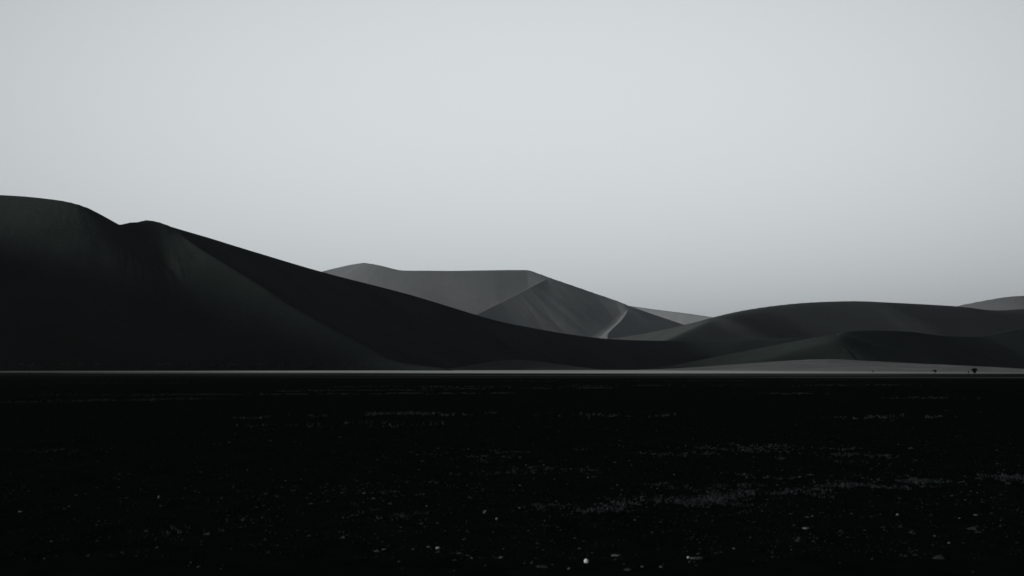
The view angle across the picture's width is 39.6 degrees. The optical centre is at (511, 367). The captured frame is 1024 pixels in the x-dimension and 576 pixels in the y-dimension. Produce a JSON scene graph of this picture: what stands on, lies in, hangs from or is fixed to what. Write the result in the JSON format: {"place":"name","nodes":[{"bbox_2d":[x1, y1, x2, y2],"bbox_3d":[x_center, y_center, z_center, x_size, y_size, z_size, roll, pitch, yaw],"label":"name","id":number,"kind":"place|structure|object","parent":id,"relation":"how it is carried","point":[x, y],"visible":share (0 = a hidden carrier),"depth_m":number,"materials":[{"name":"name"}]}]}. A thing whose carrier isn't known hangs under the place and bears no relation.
{"place":"outdoors","nodes":[
{"label":"outdoors","id":0,"kind":"place"},
{"bbox_2d":[0,363,470,368],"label":"dry grass","id":1,"kind":"structure","parent":0,"point":[229,364],"depth_m":723.95,"materials":[{"name":"black plant"}]},
{"bbox_2d":[0,195,814,370],"bbox_3d":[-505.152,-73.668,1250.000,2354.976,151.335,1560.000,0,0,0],"label":"dune","id":2,"kind":"structure","parent":0,"point":[86,286],"depth_m":805.97,"materials":[{"name":"black sand"}]},
{"bbox_2d":[0,379,963,428],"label":"dry grass","id":3,"kind":"structure","parent":0,"point":[406,413],"depth_m":70.61,"materials":[{"name":"black plant"}]},
{"bbox_2d":[322,263,682,338],"bbox_3d":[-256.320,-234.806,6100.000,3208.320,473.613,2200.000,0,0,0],"label":"dune","id":4,"kind":"structure","parent":0,"point":[528,298],"depth_m":6058.73,"materials":[{"name":"grey sand"}]},
{"bbox_2d":[0,369,1023,575],"bbox_3d":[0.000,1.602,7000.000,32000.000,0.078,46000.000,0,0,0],"label":"ground","id":5,"kind":"structure","parent":0,"point":[982,389],"depth_m":21.91,"materials":[{"name":"black gravel"}]},
{"bbox_2d":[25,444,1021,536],"bbox_3d":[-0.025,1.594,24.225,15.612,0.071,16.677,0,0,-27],"label":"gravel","id":6,"kind":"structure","parent":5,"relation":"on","point":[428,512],"depth_m":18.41,"materials":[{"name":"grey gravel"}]},
{"bbox_2d":[536,565,549,567],"bbox_3d":[0.252,1.593,11.359,0.108,0.023,0.070,0,0,19],"label":"stone","id":7,"kind":"object","parent":5,"relation":"on","point":[541,566],"visible":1,"depth_m":11.34,"materials":[{"name":"grey stone"}]},
{"bbox_2d":[690,557,703,559],"bbox_3d":[1.542,1.594,11.875,0.118,0.022,0.085,0,0,-7],"label":"stone","id":8,"kind":"object","parent":5,"relation":"on","point":[698,558],"visible":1,"depth_m":11.84,"materials":[{"name":"grey stone"}]},
{"bbox_2d":[0,0,1023,316],"label":"sky","id":9,"kind":"structure","parent":0,"point":[710,158],"materials":[{"name":"grey"}]},
{"bbox_2d":[9,442,1023,535],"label":"dry grass","id":10,"kind":"structure","parent":0,"point":[714,498],"depth_m":18.33,"materials":[{"name":"black plant"}]},
{"bbox_2d":[450,360,600,369],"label":"dune","id":11,"kind":"structure","parent":0,"point":[516,365],"depth_m":852.30,"materials":[{"name":"black sand"}]},
{"bbox_2d":[631,306,712,324],"bbox_3d":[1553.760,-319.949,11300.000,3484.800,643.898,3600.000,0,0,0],"label":"dune","id":12,"kind":"structure","parent":0,"point":[682,318],"depth_m":11451.84,"materials":[{"name":"grey sand"}]},
{"bbox_2d":[611,301,1023,340],"bbox_3d":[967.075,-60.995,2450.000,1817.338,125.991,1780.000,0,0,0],"label":"dune","id":13,"kind":"structure","parent":0,"point":[810,319],"depth_m":2150.23,"materials":[{"name":"black sand"}]},
{"bbox_2d":[639,359,1023,370],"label":"dune","id":14,"kind":"structure","parent":0,"point":[825,365],"depth_m":709.59,"materials":[{"name":"grey sand"}]},
{"bbox_2d":[646,328,1023,368],"bbox_3d":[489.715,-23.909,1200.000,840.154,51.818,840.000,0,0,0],"label":"dune","id":15,"kind":"structure","parent":0,"point":[1003,349],"depth_m":965.92,"materials":[{"name":"black sand"}]},
{"bbox_2d":[959,296,1023,309],"bbox_3d":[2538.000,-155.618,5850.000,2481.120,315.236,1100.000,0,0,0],"label":"dune","id":16,"kind":"structure","parent":0,"point":[1010,303],"depth_m":5937.10,"materials":[{"name":"grey sand"}]}
]}

